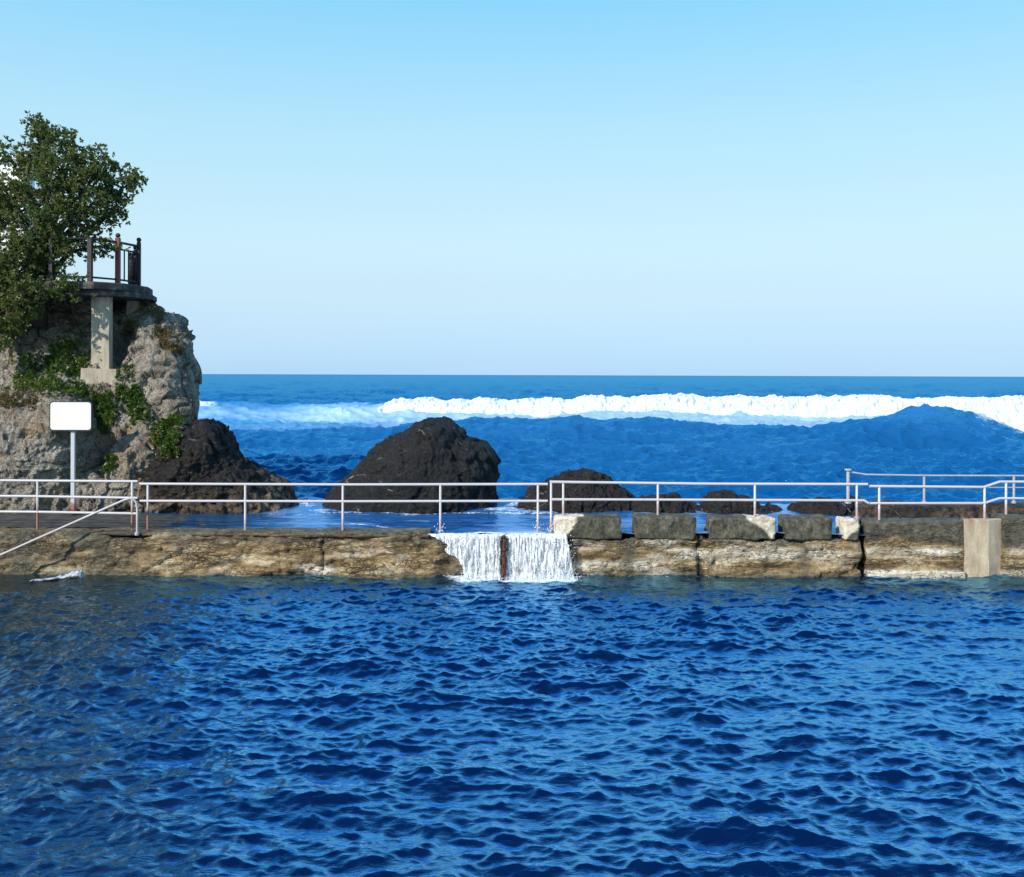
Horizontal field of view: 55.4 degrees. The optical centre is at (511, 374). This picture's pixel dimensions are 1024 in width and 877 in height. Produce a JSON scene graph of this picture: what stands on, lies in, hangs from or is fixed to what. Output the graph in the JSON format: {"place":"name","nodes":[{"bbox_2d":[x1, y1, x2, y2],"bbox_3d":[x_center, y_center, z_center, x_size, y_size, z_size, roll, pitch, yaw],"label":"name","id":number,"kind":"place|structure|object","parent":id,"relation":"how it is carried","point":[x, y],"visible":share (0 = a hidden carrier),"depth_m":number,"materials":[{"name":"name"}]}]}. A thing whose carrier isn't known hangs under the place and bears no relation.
{"place":"outdoors","nodes":[
{"label":"outdoors","id":0,"kind":"place"},
{"bbox_2d":[0,300,201,527],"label":"cliff","id":1,"kind":"structure","parent":0,"point":[169,382],"depth_m":24.20,"materials":[{"name":"grey stone"}]},
{"bbox_2d":[0,305,29,337],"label":"shrub","id":2,"kind":"object","parent":1,"relation":"on","point":[18,335],"visible":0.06,"depth_m":24.70,"materials":[{"name":"green plant"}]},
{"bbox_2d":[0,146,34,269],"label":"house","id":3,"kind":"structure","parent":1,"relation":"on","point":[14,177],"depth_m":30.00,"materials":[{"name":"white paint"}]},
{"bbox_2d":[8,347,102,406],"bbox_3d":[-11.454,0.059,23.724,2.480,1.573,1.753,0,0,28],"label":"shrub","id":4,"kind":"object","parent":1,"relation":"on","point":[31,371],"visible":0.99,"depth_m":23.84,"materials":[{"name":"green plant"}]},
{"bbox_2d":[40,330,90,377],"bbox_3d":[-11.169,-0.517,24.417,1.460,1.241,0.969,0,0,0],"label":"shrub","id":5,"kind":"object","parent":1,"relation":"on","point":[65,348],"visible":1,"depth_m":24.33,"materials":[{"name":"green plant"}]},
{"bbox_2d":[0,110,148,351],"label":"tree","id":6,"kind":"object","parent":1,"relation":"on","point":[44,161],"visible":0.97,"depth_m":24.14,"materials":[{"name":"green plant"}]},
{"bbox_2d":[0,233,156,397],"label":"balcony","id":7,"kind":"structure","parent":1,"relation":"attached to","point":[109,299],"depth_m":24.20,"materials":[{"name":"grey concrete"}]},
{"bbox_2d":[89,388,123,435],"bbox_3d":[-9.912,0.886,23.698,1.075,1.185,0.538,0,0,16],"label":"shrub","id":8,"kind":"object","parent":1,"relation":"on","point":[103,413],"visible":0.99,"depth_m":23.59,"materials":[{"name":"green plant"}]},
{"bbox_2d":[100,451,116,473],"bbox_3d":[-9.677,2.055,23.310,0.388,0.543,1.312,0,0,-27],"label":"shrub","id":9,"kind":"object","parent":1,"relation":"on","point":[110,460],"visible":1,"depth_m":22.88,"materials":[{"name":"green plant"}]},
{"bbox_2d":[123,320,138,333],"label":"shrub","id":10,"kind":"object","parent":1,"relation":"on","point":[131,326],"visible":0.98,"depth_m":25.30,"materials":[{"name":"green plant"}]},
{"bbox_2d":[114,363,154,425],"bbox_3d":[-9.169,0.470,23.674,1.621,1.565,0.587,0,0,42],"label":"shrub","id":11,"kind":"object","parent":1,"relation":"on","point":[132,397],"visible":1,"depth_m":23.63,"materials":[{"name":"green plant"}]},
{"bbox_2d":[134,301,176,328],"bbox_3d":[-9.382,-1.641,25.328,1.559,0.926,0.758,0,0,45],"label":"shrub","id":12,"kind":"object","parent":1,"relation":"on","point":[153,309],"visible":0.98,"depth_m":25.13,"materials":[{"name":"green plant"}]},
{"bbox_2d":[147,411,188,460],"bbox_3d":[-8.207,1.444,23.232,0.843,1.138,1.167,0,0,-8],"label":"shrub","id":13,"kind":"object","parent":1,"relation":"on","point":[165,429],"visible":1,"depth_m":23.01,"materials":[{"name":"green plant"}]},
{"bbox_2d":[152,324,185,355],"bbox_3d":[-8.636,-0.883,24.546,0.853,0.838,1.171,0,0,-22],"label":"shrub","id":14,"kind":"object","parent":1,"relation":"on","point":[162,333],"visible":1,"depth_m":24.60,"materials":[{"name":"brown plant"}]},
{"bbox_2d":[0,573,1023,876],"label":"pool water","id":15,"kind":"structure","parent":0,"point":[460,725],"depth_m":11.47,"materials":[{"name":"blue liquid"}]},
{"bbox_2d":[30,570,83,580],"bbox_3d":[-9.094,4.000,19.489,1.112,0.179,0.336,0,0,-17],"label":"splash","id":16,"kind":"object","parent":15,"relation":"on","point":[73,573],"visible":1,"depth_m":19.51,"materials":[{"name":"liquid"}]},
{"bbox_2d":[500,535,506,579],"bbox_3d":[-0.168,3.888,19.654,0.132,1.274,0.334,0,0,9],"label":"iron post","id":17,"kind":"object","parent":15,"relation":"in","point":[503,565],"visible":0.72,"depth_m":19.62,"materials":[{"name":"brown metal"}]},
{"bbox_2d":[0,513,1023,579],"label":"pool wall","id":18,"kind":"structure","parent":0,"point":[913,548],"depth_m":20.00,"materials":[{"name":"brown stone"}]},
{"bbox_2d":[0,479,137,529],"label":"railing","id":19,"kind":"object","parent":18,"relation":"on","point":[37,496],"visible":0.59,"depth_m":20.28,"materials":[{"name":"silver metal"}]},
{"bbox_2d":[0,497,139,555],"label":"handrail","id":20,"kind":"object","parent":18,"relation":"attached to","point":[76,521],"visible":1,"depth_m":19.70,"materials":[{"name":"silver metal"}]},
{"bbox_2d":[139,483,547,532],"bbox_3d":[-3.506,2.785,20.300,8.496,1.094,0.101,0,0,0],"label":"railing","id":21,"kind":"object","parent":18,"relation":"on","point":[342,501],"visible":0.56,"depth_m":20.28,"materials":[{"name":"silver metal"}]},
{"bbox_2d":[0,511,832,534],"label":"walkway","id":22,"kind":"structure","parent":18,"relation":"on","point":[52,520],"depth_m":21.51,"materials":[{"name":"grey concrete"}]},
{"bbox_2d":[0,388,98,510],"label":"cliff face","id":23,"kind":"object","parent":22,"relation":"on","point":[33,445],"visible":0.62,"depth_m":22.60},
{"bbox_2d":[0,383,36,410],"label":"shrub","id":24,"kind":"object","parent":23,"relation":"on","point":[5,394],"visible":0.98,"depth_m":22.88,"materials":[{"name":"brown plant"}]},
{"bbox_2d":[49,401,92,510],"bbox_3d":[-10.079,1.888,22.360,0.971,2.546,0.220,0,0,0],"label":"sign","id":25,"kind":"object","parent":22,"relation":"on","point":[73,417],"visible":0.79,"depth_m":22.26,"materials":[{"name":"grey metal"}]},
{"bbox_2d":[852,500,1023,519],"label":"wall","id":26,"kind":"structure","parent":22,"relation":"on","point":[961,512],"depth_m":22.21,"materials":[{"name":"grey stone"}]},
{"bbox_2d":[844,469,1023,503],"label":"railing","id":27,"kind":"object","parent":26,"relation":"on","point":[849,471],"visible":0.75,"depth_m":22.58,"materials":[{"name":"silver metal"}]},
{"bbox_2d":[427,520,579,581],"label":"waterfall","id":28,"kind":"structure","parent":18,"relation":"on","point":[530,574],"depth_m":19.75,"materials":[{"name":"white liquid"}]},
{"bbox_2d":[553,513,621,539],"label":"concrete block","id":29,"kind":"structure","parent":18,"relation":"on","point":[604,526],"depth_m":19.98,"materials":[{"name":"grey concrete"}]},
{"bbox_2d":[632,513,695,540],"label":"concrete block","id":30,"kind":"structure","parent":18,"relation":"on","point":[651,526],"depth_m":19.97,"materials":[{"name":"grey concrete"}]},
{"bbox_2d":[703,514,775,540],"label":"concrete block","id":31,"kind":"structure","parent":18,"relation":"on","point":[742,526],"depth_m":19.98,"materials":[{"name":"grey concrete"}]},
{"bbox_2d":[549,480,868,531],"bbox_3d":[4.099,2.757,20.300,6.671,1.084,0.101,0,0,0],"label":"railing","id":32,"kind":"object","parent":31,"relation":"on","point":[658,499],"visible":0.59,"depth_m":20.28,"materials":[{"name":"silver metal"}]},
{"bbox_2d":[778,514,832,540],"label":"concrete block","id":33,"kind":"structure","parent":18,"relation":"on","point":[804,527],"depth_m":19.97,"materials":[{"name":"grey concrete"}]},
{"bbox_2d":[835,516,859,540],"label":"concrete block","id":34,"kind":"structure","parent":18,"relation":"on","point":[847,528],"depth_m":19.97,"materials":[{"name":"grey concrete"}]},
{"bbox_2d":[869,480,1023,519],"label":"railing","id":35,"kind":"object","parent":18,"relation":"on","point":[879,503],"visible":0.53,"depth_m":20.28,"materials":[{"name":"silver metal"}]},
{"bbox_2d":[963,518,1001,576],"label":"concrete pillar","id":36,"kind":"structure","parent":18,"relation":"attached to","point":[982,546],"depth_m":20.00,"materials":[{"name":"beige concrete"}]},
{"bbox_2d":[0,0,1023,376],"label":"sky","id":37,"kind":"structure","parent":0,"point":[360,187],"materials":[{"name":"blue"}]},
{"bbox_2d":[96,497,960,535],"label":"shallow water","id":38,"kind":"structure","parent":0,"point":[503,517],"depth_m":21.87,"materials":[{"name":"blue liquid"}]},
{"bbox_2d":[88,374,1023,527],"bbox_3d":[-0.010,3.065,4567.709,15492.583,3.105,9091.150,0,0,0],"label":"sea","id":39,"kind":"structure","parent":0,"point":[312,428],"depth_m":49.47,"materials":[{"name":"blue liquid"}]},
{"bbox_2d":[133,418,298,513],"bbox_3d":[-7.397,3.151,24.237,4.732,4.148,3.358,0,0,0],"label":"rock outcrop","id":40,"kind":"object","parent":39,"relation":"in","point":[210,452],"visible":0.54,"depth_m":22.94,"materials":[{"name":"black stone"}]},
{"bbox_2d":[101,419,160,510],"bbox_3d":[-8.976,2.539,23.899,1.990,3.010,2.460,0,0,0],"label":"boulder","id":41,"kind":"object","parent":40,"relation":"on","point":[133,453],"visible":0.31,"depth_m":22.90,"materials":[{"name":"grey stone"}]},
{"bbox_2d":[322,416,500,537],"bbox_3d":[-2.469,3.227,24.608,4.708,4.362,3.712,0,0,0],"label":"sea rock","id":42,"kind":"object","parent":39,"relation":"in","point":[444,449],"visible":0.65,"depth_m":23.29,"materials":[{"name":"black stone"}]},
{"bbox_2d":[514,468,635,512],"bbox_3d":[1.597,3.724,24.334,4.004,2.757,2.737,0,0,0],"label":"sea rock","id":43,"kind":"object","parent":39,"relation":"in","point":[594,490],"visible":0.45,"depth_m":23.43,"materials":[{"name":"black stone"}]},
{"bbox_2d":[630,492,697,513],"bbox_3d":[3.738,3.538,23.768,2.091,1.405,1.673,0,0,0],"label":"sea rock","id":44,"kind":"object","parent":39,"relation":"in","point":[674,507],"visible":0.31,"depth_m":23.22,"materials":[{"name":"black stone"}]},
{"bbox_2d":[377,393,1023,417],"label":"breaking wave","id":45,"kind":"object","parent":39,"relation":"on","point":[817,405],"visible":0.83,"depth_m":75.78,"materials":[{"name":"white liquid"}]},
{"bbox_2d":[692,489,782,514],"bbox_3d":[5.403,3.633,23.604,2.583,1.678,1.685,0,0,0],"label":"sea rock","id":46,"kind":"object","parent":39,"relation":"in","point":[728,507],"visible":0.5,"depth_m":23.15,"materials":[{"name":"black stone"}]},
{"bbox_2d":[787,494,859,515],"bbox_3d":[7.705,3.602,23.515,2.422,1.451,1.630,0,0,0],"label":"sea rock","id":47,"kind":"object","parent":39,"relation":"in","point":[835,508],"visible":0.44,"depth_m":23.00,"materials":[{"name":"black stone"}]},
{"bbox_2d":[962,395,1023,430],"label":"breaking wave","id":48,"kind":"object","parent":39,"relation":"on","point":[1008,410],"visible":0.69,"depth_m":55.79,"materials":[{"name":"white liquid"}]}
]}

